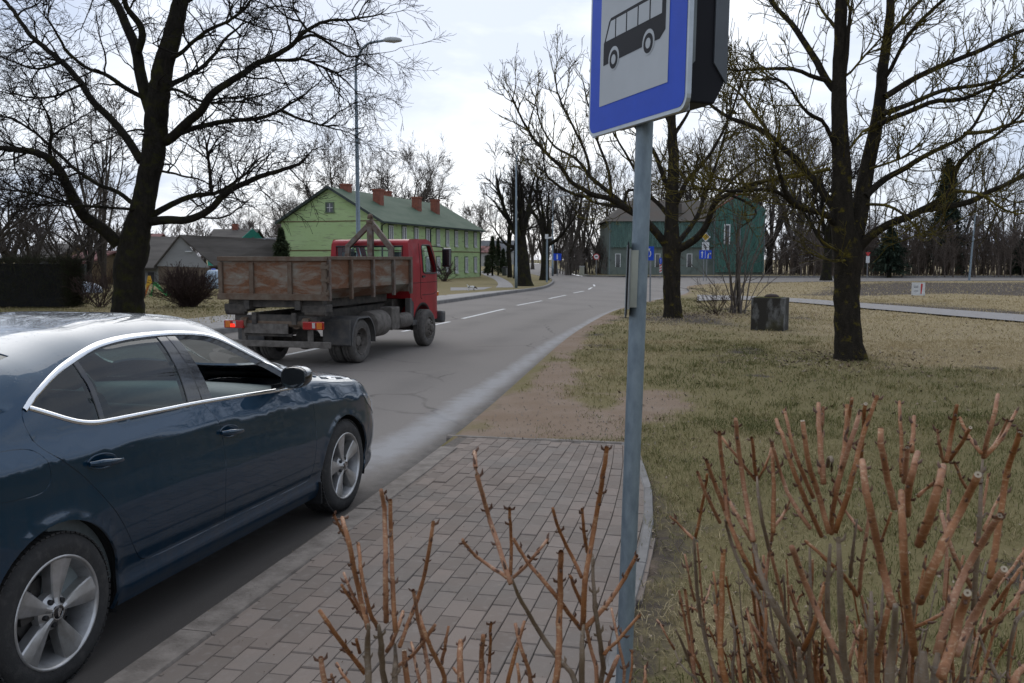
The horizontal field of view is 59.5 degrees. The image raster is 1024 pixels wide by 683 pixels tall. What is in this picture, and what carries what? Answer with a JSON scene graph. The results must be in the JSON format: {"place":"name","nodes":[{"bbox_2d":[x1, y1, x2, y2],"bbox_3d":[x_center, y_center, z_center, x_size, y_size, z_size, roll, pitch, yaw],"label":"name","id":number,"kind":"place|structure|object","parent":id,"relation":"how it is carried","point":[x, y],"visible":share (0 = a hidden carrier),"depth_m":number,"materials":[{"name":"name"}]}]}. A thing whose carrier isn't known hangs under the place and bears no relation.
{"place":"outdoors","nodes":[
{"label":"outdoors","id":0,"kind":"place"},
{"bbox_2d":[189,289,517,327],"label":"pavement","id":1,"kind":"structure","parent":0,"point":[215,324],"depth_m":25.27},
{"bbox_2d":[354,37,401,255],"bbox_3d":[-4.681,-5.882,31.520,1.736,9.429,0.300,0,5,0],"label":"street lamp","id":2,"kind":"object","parent":1,"relation":"on","point":[388,40],"visible":0.62,"depth_m":31.42,"materials":[{"name":"metal"}]},
{"bbox_2d":[148,438,655,682],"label":"pavement","id":3,"kind":"structure","parent":0,"point":[527,481],"depth_m":4.58,"materials":[{"name":"grey brick"}]},
{"bbox_2d":[286,438,638,671],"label":"joint sand","id":4,"kind":"structure","parent":3,"relation":"on","point":[455,442],"depth_m":7.98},
{"bbox_2d":[451,287,490,289],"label":"path","id":5,"kind":"structure","parent":0,"point":[464,288],"depth_m":50.01,"materials":[{"name":"concrete"}]},
{"bbox_2d":[481,271,512,286],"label":"path","id":6,"kind":"structure","parent":0,"point":[502,282],"depth_m":65.44,"materials":[{"name":"concrete"}]},
{"bbox_2d":[0,260,1023,682],"bbox_3d":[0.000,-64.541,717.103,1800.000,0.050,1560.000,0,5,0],"label":"ground","id":7,"kind":"structure","parent":0,"point":[534,400],"depth_m":9.06,"materials":[{"name":"green plant"}]},
{"bbox_2d":[0,156,51,257],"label":"bare tree","id":8,"kind":"object","parent":7,"relation":"on","point":[7,232],"visible":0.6,"depth_m":37.71,"materials":[{"name":"brown plant"}]},
{"bbox_2d":[0,158,84,263],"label":"bare tree","id":9,"kind":"object","parent":7,"relation":"on","point":[36,249],"visible":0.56,"depth_m":41.97,"materials":[{"name":"brown plant"}]},
{"bbox_2d":[0,252,89,307],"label":"clipped hedge","id":10,"kind":"object","parent":7,"relation":"on","point":[28,283],"visible":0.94,"depth_m":30.38,"materials":[{"name":"plant"}]},
{"bbox_2d":[0,153,90,262],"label":"bare tree","id":11,"kind":"object","parent":7,"relation":"on","point":[14,252],"visible":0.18,"depth_m":54.15,"materials":[{"name":"brown plant"}]},
{"bbox_2d":[18,243,82,263],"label":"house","id":12,"kind":"structure","parent":7,"relation":"on","point":[66,246],"depth_m":76.67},
{"bbox_2d":[2,178,120,269],"bbox_3d":[-22.613,-5.597,46.769,5.868,6.060,5.193,0,5,-5],"label":"bare tree","id":13,"kind":"object","parent":7,"relation":"on","point":[55,245],"visible":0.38,"depth_m":46.73,"materials":[{"name":"brown plant"}]},
{"bbox_2d":[13,176,132,254],"bbox_3d":[-28.628,-7.597,60.049,7.412,7.654,6.560,3,6,31],"label":"bare tree","id":14,"kind":"object","parent":7,"relation":"on","point":[72,230],"visible":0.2,"depth_m":58.62,"materials":[{"name":"brown plant"}]},
{"bbox_2d":[28,94,133,281],"bbox_3d":[-25.528,-9.112,53.374,5.836,11.834,4.899,-2,6,-24],"label":"bare tree","id":15,"kind":"object","parent":7,"relation":"on","point":[95,214],"visible":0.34,"depth_m":53.41,"materials":[{"name":"brown plant"}]},
{"bbox_2d":[62,257,112,307],"bbox_3d":[-14.140,-2.057,30.507,2.016,1.916,2.019,0,5,0],"label":"bare bush","id":16,"kind":"object","parent":7,"relation":"on","point":[105,287],"visible":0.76,"depth_m":30.43,"materials":[{"name":"plant"}]},
{"bbox_2d":[45,58,140,285],"bbox_3d":[-22.675,-9.064,49.525,5.157,12.456,6.143,0,5,0],"label":"bare tree","id":17,"kind":"object","parent":7,"relation":"on","point":[101,253],"visible":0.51,"depth_m":49.50,"materials":[{"name":"brown plant"}]},
{"bbox_2d":[74,251,116,283],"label":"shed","id":18,"kind":"structure","parent":7,"relation":"on","point":[110,258],"depth_m":58.57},
{"bbox_2d":[79,261,112,302],"bbox_3d":[-15.687,-2.144,32.736,1.966,1.679,2.138,0,5,0],"label":"bare bush","id":19,"kind":"object","parent":7,"relation":"on","point":[89,300],"visible":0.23,"depth_m":33.04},
{"bbox_2d":[0,216,211,277],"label":"brushwood","id":20,"kind":"object","parent":7,"relation":"on","point":[91,257],"visible":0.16,"depth_m":53.63,"materials":[{"name":"brown plant"}]},
{"bbox_2d":[0,290,288,322],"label":"grass","id":21,"kind":"structure","parent":7,"relation":"on","point":[155,304],"depth_m":29.61,"materials":[{"name":"plant"}]},
{"bbox_2d":[112,236,190,283],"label":"lean to house","id":22,"kind":"structure","parent":7,"relation":"on","point":[159,246],"depth_m":61.65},
{"bbox_2d":[146,276,167,295],"bbox_3d":[-15.831,-2.483,39.998,1.170,0.900,0.460,-2,6,-20],"label":"toy slide","id":23,"kind":"object","parent":7,"relation":"on","point":[149,282],"visible":0.51,"depth_m":39.68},
{"bbox_2d":[49,211,274,264],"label":"woodland","id":24,"kind":"object","parent":7,"relation":"on","point":[197,227],"visible":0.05,"depth_m":140.63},
{"bbox_2d":[145,259,217,306],"bbox_3d":[-11.216,-1.982,30.896,2.852,1.722,2.544,0,5,0],"label":"round bush","id":25,"kind":"object","parent":7,"relation":"on","point":[187,292],"visible":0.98,"depth_m":30.58,"materials":[{"name":"plant"}]},
{"bbox_2d":[205,268,217,288],"bbox_3d":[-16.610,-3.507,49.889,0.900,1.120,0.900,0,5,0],"label":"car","id":26,"kind":"object","parent":7,"relation":"on","point":[213,270],"visible":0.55,"depth_m":49.52,"materials":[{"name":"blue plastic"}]},
{"bbox_2d":[154,235,275,284],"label":"plank barn","id":27,"kind":"structure","parent":7,"relation":"on","point":[210,249],"depth_m":57.88,"materials":[{"name":"grey wood"}]},
{"bbox_2d":[0,0,452,312],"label":"broadleaf tree","id":28,"kind":"object","parent":7,"relation":"on","point":[143,217],"visible":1,"depth_m":26.16,"materials":[{"name":"brown plant"}]},
{"bbox_2d":[208,224,264,265],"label":"house","id":29,"kind":"structure","parent":7,"relation":"on","point":[248,233],"depth_m":113.33,"materials":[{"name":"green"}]},
{"bbox_2d":[216,203,277,237],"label":"bare tree","id":30,"kind":"object","parent":7,"relation":"on","point":[251,225],"visible":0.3,"depth_m":123.47,"materials":[{"name":"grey plant"}]},
{"bbox_2d":[104,446,457,682],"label":"kerb","id":31,"kind":"structure","parent":7,"relation":"on","point":[154,662],"depth_m":4.42,"materials":[{"name":"concrete"}]},
{"bbox_2d":[271,227,293,256],"bbox_3d":[-15.369,-5.755,59.711,2.287,3.991,2.247,0,5,0],"label":"thuja","id":32,"kind":"object","parent":7,"relation":"on","point":[281,247],"visible":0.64,"depth_m":59.45,"materials":[{"name":"green plant"}]},
{"bbox_2d":[259,174,316,238],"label":"bare tree","id":33,"kind":"object","parent":7,"relation":"on","point":[283,206],"visible":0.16,"depth_m":108.06,"materials":[{"name":"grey plant"}]},
{"bbox_2d":[284,117,381,208],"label":"bare tree","id":34,"kind":"object","parent":7,"relation":"on","point":[336,172],"visible":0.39,"depth_m":97.50,"materials":[{"name":"brown plant"}]},
{"bbox_2d":[274,183,485,278],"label":"wooden house","id":35,"kind":"structure","parent":7,"relation":"on","point":[434,222],"depth_m":65.48,"materials":[{"name":"green wood"}]},
{"bbox_2d":[324,202,334,212],"bbox_3d":[-12.893,-9.470,63.292,0.800,0.770,0.080,2,6,17],"label":"window","id":36,"kind":"structure","parent":35,"relation":"in","point":[329,206],"depth_m":63.30,"materials":[{"name":"glass"}]},
{"bbox_2d":[359,130,462,207],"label":"bare tree","id":37,"kind":"object","parent":7,"relation":"on","point":[426,194],"visible":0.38,"depth_m":104.67,"materials":[{"name":"brown plant"}]},
{"bbox_2d":[427,260,457,280],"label":"bare bush","id":38,"kind":"object","parent":7,"relation":"on","point":[447,274],"visible":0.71,"depth_m":65.70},
{"bbox_2d":[443,199,497,253],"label":"bare tree","id":39,"kind":"object","parent":7,"relation":"on","point":[470,213],"visible":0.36,"depth_m":121.04,"materials":[{"name":"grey plant"}]},
{"bbox_2d":[313,445,646,682],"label":"shrub","id":40,"kind":"object","parent":7,"relation":"on","point":[363,612],"visible":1,"depth_m":1.35,"materials":[{"name":"brown plant"}]},
{"bbox_2d":[481,246,500,265],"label":"house","id":41,"kind":"structure","parent":7,"relation":"on","point":[483,256],"depth_m":199.22,"materials":[{"name":"paint"}]},
{"bbox_2d":[486,235,497,275],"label":"clipped conifer","id":42,"kind":"object","parent":7,"relation":"on","point":[492,251],"visible":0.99,"depth_m":87.45,"materials":[{"name":"green plant"}]},
{"bbox_2d":[493,237,500,274],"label":"clipped conifer","id":43,"kind":"object","parent":7,"relation":"on","point":[498,250],"visible":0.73,"depth_m":89.41,"materials":[{"name":"green plant"}]},
{"bbox_2d":[481,240,513,264],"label":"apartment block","id":44,"kind":"structure","parent":7,"relation":"on","point":[485,242],"depth_m":260.66,"materials":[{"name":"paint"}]},
{"bbox_2d":[498,248,507,273],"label":"clipped conifer","id":45,"kind":"object","parent":7,"relation":"on","point":[503,262],"visible":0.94,"depth_m":88.50,"materials":[{"name":"green plant"}]},
{"bbox_2d":[477,153,535,278],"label":"bare tree","id":46,"kind":"object","parent":7,"relation":"on","point":[502,240],"visible":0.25,"depth_m":75.36,"materials":[{"name":"brown plant"}]},
{"bbox_2d":[496,175,531,277],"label":"bare tree","id":47,"kind":"object","parent":7,"relation":"on","point":[508,233],"visible":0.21,"depth_m":79.46,"materials":[{"name":"brown plant"}]},
{"bbox_2d":[476,127,556,285],"bbox_3d":[0.496,-8.075,54.626,3.871,9.672,4.986,4,7,36],"label":"bare tree","id":48,"kind":"object","parent":7,"relation":"on","point":[523,264],"visible":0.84,"depth_m":54.38,"materials":[{"name":"brown plant"}]},
{"bbox_2d":[515,141,543,287],"bbox_3d":[1.058,-7.089,50.625,1.811,8.318,0.300,0,5,0],"label":"street lamp","id":49,"kind":"object","parent":7,"relation":"on","point":[516,276],"visible":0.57,"depth_m":50.61,"materials":[{"name":"metal"}]},
{"bbox_2d":[446,435,622,444],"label":"kerb","id":50,"kind":"structure","parent":7,"relation":"on","point":[448,437],"depth_m":8.22,"materials":[{"name":"concrete"}]},
{"bbox_2d":[481,227,599,262],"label":"woodland","id":51,"kind":"object","parent":7,"relation":"on","point":[528,248],"visible":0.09,"depth_m":358.23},
{"bbox_2d":[526,175,560,255],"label":"bare tree","id":52,"kind":"object","parent":7,"relation":"on","point":[537,240],"visible":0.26,"depth_m":123.61,"materials":[{"name":"brown plant"}]},
{"bbox_2d":[500,137,594,279],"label":"bare tree","id":53,"kind":"object","parent":7,"relation":"on","point":[545,230],"visible":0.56,"depth_m":68.98,"materials":[{"name":"brown plant"}]},
{"bbox_2d":[545,234,551,281],"bbox_3d":[2.585,-5.802,63.043,0.517,3.472,0.250,0,5,0],"label":"camera post","id":54,"kind":"object","parent":7,"relation":"on","point":[546,237],"visible":0.86,"depth_m":62.96,"materials":[{"name":"metal"}]},
{"bbox_2d":[478,382,618,430],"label":"grass","id":55,"kind":"structure","parent":7,"relation":"on","point":[578,394],"depth_m":11.02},
{"bbox_2d":[530,155,585,273],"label":"bare tree","id":56,"kind":"object","parent":7,"relation":"on","point":[555,262],"visible":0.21,"depth_m":103.02,"materials":[{"name":"brown plant"}]},
{"bbox_2d":[531,142,597,270],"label":"bare tree","id":57,"kind":"object","parent":7,"relation":"on","point":[573,229],"visible":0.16,"depth_m":120.51,"materials":[{"name":"brown plant"}]},
{"bbox_2d":[546,144,612,274],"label":"bare tree","id":58,"kind":"object","parent":7,"relation":"on","point":[564,237],"visible":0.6,"depth_m":95.55,"materials":[{"name":"brown plant"}]},
{"bbox_2d":[558,232,611,274],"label":"brushwood","id":59,"kind":"object","parent":7,"relation":"on","point":[576,256],"visible":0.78,"depth_m":97.24,"materials":[{"name":"plant"}]},
{"bbox_2d":[559,142,620,273],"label":"bare tree","id":60,"kind":"object","parent":7,"relation":"on","point":[583,237],"visible":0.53,"depth_m":98.14,"materials":[{"name":"brown plant"}]},
{"bbox_2d":[558,152,630,272],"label":"bare tree","id":61,"kind":"object","parent":7,"relation":"on","point":[595,235],"visible":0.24,"depth_m":102.12,"materials":[{"name":"brown plant"}]},
{"bbox_2d":[479,352,711,444],"bbox_3d":[1.370,0.550,11.948,2.329,0.055,8.042,1,5,9],"label":"grit","id":62,"kind":"object","parent":7,"relation":"on","point":[576,411],"visible":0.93,"depth_m":9.60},
{"bbox_2d":[593,143,656,220],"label":"bare tree","id":63,"kind":"object","parent":7,"relation":"on","point":[616,181],"visible":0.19,"depth_m":109.93,"materials":[{"name":"brown plant"}]},
{"bbox_2d":[604,442,653,682],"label":"kerb","id":64,"kind":"structure","parent":7,"relation":"on","point":[642,551],"depth_m":5.14,"materials":[{"name":"grey concrete"}]},
{"bbox_2d":[589,0,729,682],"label":"bus stop sign","id":65,"kind":"object","parent":7,"relation":"on","point":[651,61],"visible":1,"depth_m":2.97,"materials":[{"name":"metal"}]},
{"bbox_2d":[617,133,712,199],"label":"bare tree","id":66,"kind":"object","parent":7,"relation":"on","point":[655,179],"visible":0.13,"depth_m":115.58,"materials":[{"name":"brown plant"}]},
{"bbox_2d":[484,24,857,317],"bbox_3d":[4.100,-4.765,25.191,9.629,8.345,5.727,0,5,0],"label":"broadleaf tree","id":67,"kind":"object","parent":7,"relation":"on","point":[670,240],"visible":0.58,"depth_m":25.02,"materials":[{"name":"brown plant"}]},
{"bbox_2d":[598,195,766,274],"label":"netted building","id":68,"kind":"structure","parent":7,"relation":"on","point":[617,239],"depth_m":93.14,"materials":[{"name":"paint"}]},
{"bbox_2d":[651,121,735,203],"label":"bare tree","id":69,"kind":"object","parent":7,"relation":"on","point":[687,196],"visible":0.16,"depth_m":112.19,"materials":[{"name":"brown plant"}]},
{"bbox_2d":[691,279,733,313],"bbox_3d":[5.961,-1.381,26.788,1.249,1.248,1.334,0,5,0],"label":"bare bush","id":70,"kind":"object","parent":7,"relation":"on","point":[715,304],"visible":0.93,"depth_m":26.79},
{"bbox_2d":[681,118,786,218],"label":"bare tree","id":71,"kind":"object","parent":7,"relation":"on","point":[719,183],"visible":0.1,"depth_m":109.86,"materials":[{"name":"brown plant"}]},
{"bbox_2d":[480,337,1023,441],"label":"grass","id":72,"kind":"structure","parent":7,"relation":"on","point":[834,374],"depth_m":12.58,"materials":[{"name":"plant"}]},
{"bbox_2d":[681,180,827,313],"bbox_3d":[6.840,-2.930,27.028,4.814,4.307,2.927,-3,6,-28],"label":"multi stemmed bush","id":73,"kind":"object","parent":7,"relation":"on","point":[736,301],"visible":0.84,"depth_m":26.99,"materials":[{"name":"brown plant"}]},
{"bbox_2d":[751,294,788,330],"bbox_3d":[6.014,-0.672,20.876,0.740,0.890,0.620,3,6,28],"label":"concrete well box","id":74,"kind":"object","parent":7,"relation":"on","point":[769,312],"visible":0.85,"depth_m":20.62,"materials":[{"name":"concrete"}]},
{"bbox_2d":[723,103,826,273],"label":"bare tree","id":75,"kind":"object","parent":7,"relation":"on","point":[779,221],"visible":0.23,"depth_m":96.36,"materials":[{"name":"brown plant"}]},
{"bbox_2d":[550,421,1023,679],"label":"fallen leaves","id":76,"kind":"object","parent":7,"relation":"on","point":[705,567],"visible":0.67,"depth_m":5.36,"materials":[{"name":"plant"}]},
{"bbox_2d":[738,90,856,272],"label":"bare tree","id":77,"kind":"object","parent":7,"relation":"on","point":[814,157],"visible":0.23,"depth_m":101.49,"materials":[{"name":"brown plant"}]},
{"bbox_2d":[578,305,1023,421],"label":"fallen leaves","id":78,"kind":"object","parent":7,"relation":"on","point":[810,348],"visible":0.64,"depth_m":16.13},
{"bbox_2d":[580,298,1023,350],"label":"grass","id":79,"kind":"structure","parent":7,"relation":"on","point":[994,321],"depth_m":22.79,"materials":[{"name":"plant"}]},
{"bbox_2d":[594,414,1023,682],"bbox_3d":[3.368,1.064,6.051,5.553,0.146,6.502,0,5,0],"label":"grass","id":80,"kind":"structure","parent":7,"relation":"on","point":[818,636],"depth_m":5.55,"materials":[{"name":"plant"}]},
{"bbox_2d":[753,114,882,280],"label":"bare tree","id":81,"kind":"object","parent":7,"relation":"on","point":[826,273],"visible":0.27,"depth_m":72.37,"materials":[{"name":"brown plant"}]},
{"bbox_2d":[619,306,1021,380],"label":"fallen leaves","id":82,"kind":"object","parent":7,"relation":"on","point":[826,362],"visible":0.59,"depth_m":14.87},
{"bbox_2d":[643,392,1023,682],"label":"shrub","id":83,"kind":"object","parent":7,"relation":"on","point":[959,641],"visible":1,"depth_m":1.35,"materials":[{"name":"brown plant"}]},
{"bbox_2d":[651,0,1023,360],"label":"broadleaf tree","id":84,"kind":"object","parent":7,"relation":"on","point":[846,217],"visible":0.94,"depth_m":14.31,"materials":[{"name":"brown plant"}]},
{"bbox_2d":[852,144,896,272],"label":"bare tree","id":85,"kind":"object","parent":7,"relation":"on","point":[889,197],"visible":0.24,"depth_m":99.80,"materials":[{"name":"brown plant"}]},
{"bbox_2d":[864,227,914,277],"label":"pine tree","id":86,"kind":"object","parent":7,"relation":"on","point":[892,257],"visible":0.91,"depth_m":83.15,"materials":[{"name":"green plant"}]},
{"bbox_2d":[764,217,1023,277],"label":"brushwood","id":87,"kind":"object","parent":7,"relation":"on","point":[993,253],"visible":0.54,"depth_m":87.53,"materials":[{"name":"plant"}]},
{"bbox_2d":[764,188,1023,275],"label":"woodland","id":88,"kind":"object","parent":7,"relation":"on","point":[977,221],"visible":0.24,"depth_m":91.22,"materials":[{"name":"plant"}]},
{"bbox_2d":[911,282,924,295],"bbox_3d":[17.821,-2.235,39.271,0.550,0.700,0.066,4,7,38],"label":"notice board","id":89,"kind":"object","parent":7,"relation":"on","point":[918,288],"visible":0.91,"depth_m":39.24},
{"bbox_2d":[888,154,968,269],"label":"bare tree","id":90,"kind":"object","parent":7,"relation":"on","point":[900,205],"visible":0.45,"depth_m":102.96,"materials":[{"name":"brown plant"}]},
{"bbox_2d":[910,158,976,274],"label":"spruce tree","id":91,"kind":"object","parent":7,"relation":"on","point":[957,214],"visible":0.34,"depth_m":90.56,"materials":[{"name":"green plant"}]},
{"bbox_2d":[968,213,975,279],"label":"post","id":92,"kind":"object","parent":7,"relation":"on","point":[969,275],"visible":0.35,"depth_m":72.46,"materials":[{"name":"metal"}]},
{"bbox_2d":[935,128,1023,244],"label":"bare tree","id":93,"kind":"object","parent":7,"relation":"on","point":[966,184],"visible":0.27,"depth_m":105.44,"materials":[{"name":"brown plant"}]},
{"bbox_2d":[956,132,1021,273],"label":"bare tree","id":94,"kind":"object","parent":7,"relation":"on","point":[994,172],"visible":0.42,"depth_m":95.08,"materials":[{"name":"brown plant"}]},
{"bbox_2d":[957,147,1023,269],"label":"bare tree","id":95,"kind":"object","parent":7,"relation":"on","point":[1019,197],"visible":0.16,"depth_m":110.57,"materials":[{"name":"brown plant"}]},
{"bbox_2d":[999,156,1023,239],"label":"bare tree","id":96,"kind":"object","parent":7,"relation":"on","point":[1015,206],"visible":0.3,"depth_m":98.98,"materials":[{"name":"brown plant"}]},
{"bbox_2d":[1007,238,1023,275],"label":"pine tree","id":97,"kind":"object","parent":7,"relation":"on","point":[1016,268],"visible":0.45,"depth_m":87.48,"materials":[{"name":"green plant"}]},
{"bbox_2d":[0,0,1023,275],"label":"sky","id":98,"kind":"structure","parent":0,"point":[456,103],"materials":[{"name":"white"}]},
{"bbox_2d":[67,264,1023,682],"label":"road","id":99,"kind":"structure","parent":0,"point":[455,376],"depth_m":12.26,"materials":[{"name":"asphalt"}]},
{"bbox_2d":[0,311,373,682],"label":"parked car","id":100,"kind":"object","parent":99,"relation":"on","point":[140,453],"visible":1,"depth_m":4.17,"materials":[{"name":"blue paint"}]},
{"bbox_2d":[217,214,450,362],"bbox_3d":[-3.075,-1.116,16.841,2.420,2.635,5.450,2,5,16],"label":"truck","id":101,"kind":"object","parent":99,"relation":"on","point":[347,301],"visible":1,"depth_m":14.96,"materials":[{"name":"metal"}]},
{"bbox_2d":[178,275,553,339],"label":"kerb","id":102,"kind":"structure","parent":99,"relation":"on","point":[223,330],"depth_m":39.64,"materials":[{"name":"grey concrete"}]},
{"bbox_2d":[526,187,559,268],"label":"bare tree","id":103,"kind":"object","parent":99,"relation":"on","point":[532,248],"visible":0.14,"depth_m":148.93,"materials":[{"name":"brown plant"}]},
{"bbox_2d":[552,194,566,275],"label":"street lamp","id":104,"kind":"object","parent":99,"relation":"on","point":[552,237],"visible":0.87,"depth_m":91.36,"materials":[{"name":"metal"}]},
{"bbox_2d":[648,246,653,301],"bbox_3d":[5.227,-2.546,34.540,0.474,2.230,0.117,1,5,15],"label":"road sign","id":105,"kind":"object","parent":99,"relation":"on","point":[651,253],"visible":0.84,"depth_m":34.46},
{"bbox_2d":[699,232,711,280],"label":"road sign","id":106,"kind":"object","parent":99,"relation":"on","point":[704,254],"visible":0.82,"depth_m":71.63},
{"bbox_2d":[539,263,1023,277],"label":"kerb","id":107,"kind":"structure","parent":99,"relation":"on","point":[795,276],"depth_m":84.10,"materials":[{"name":"grey concrete"}]},
{"bbox_2d":[741,280,1023,282],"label":"kerb","id":108,"kind":"structure","parent":99,"relation":"on","point":[880,281],"depth_m":67.06,"materials":[{"name":"grey concrete"}]},
{"bbox_2d":[692,281,1023,302],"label":"grass","id":109,"kind":"structure","parent":0,"point":[816,283],"depth_m":46.48,"materials":[{"name":"plant"}]},
{"bbox_2d":[697,295,1023,320],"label":"path","id":110,"kind":"structure","parent":0,"point":[1000,316],"depth_m":28.01,"materials":[{"name":"concrete"}]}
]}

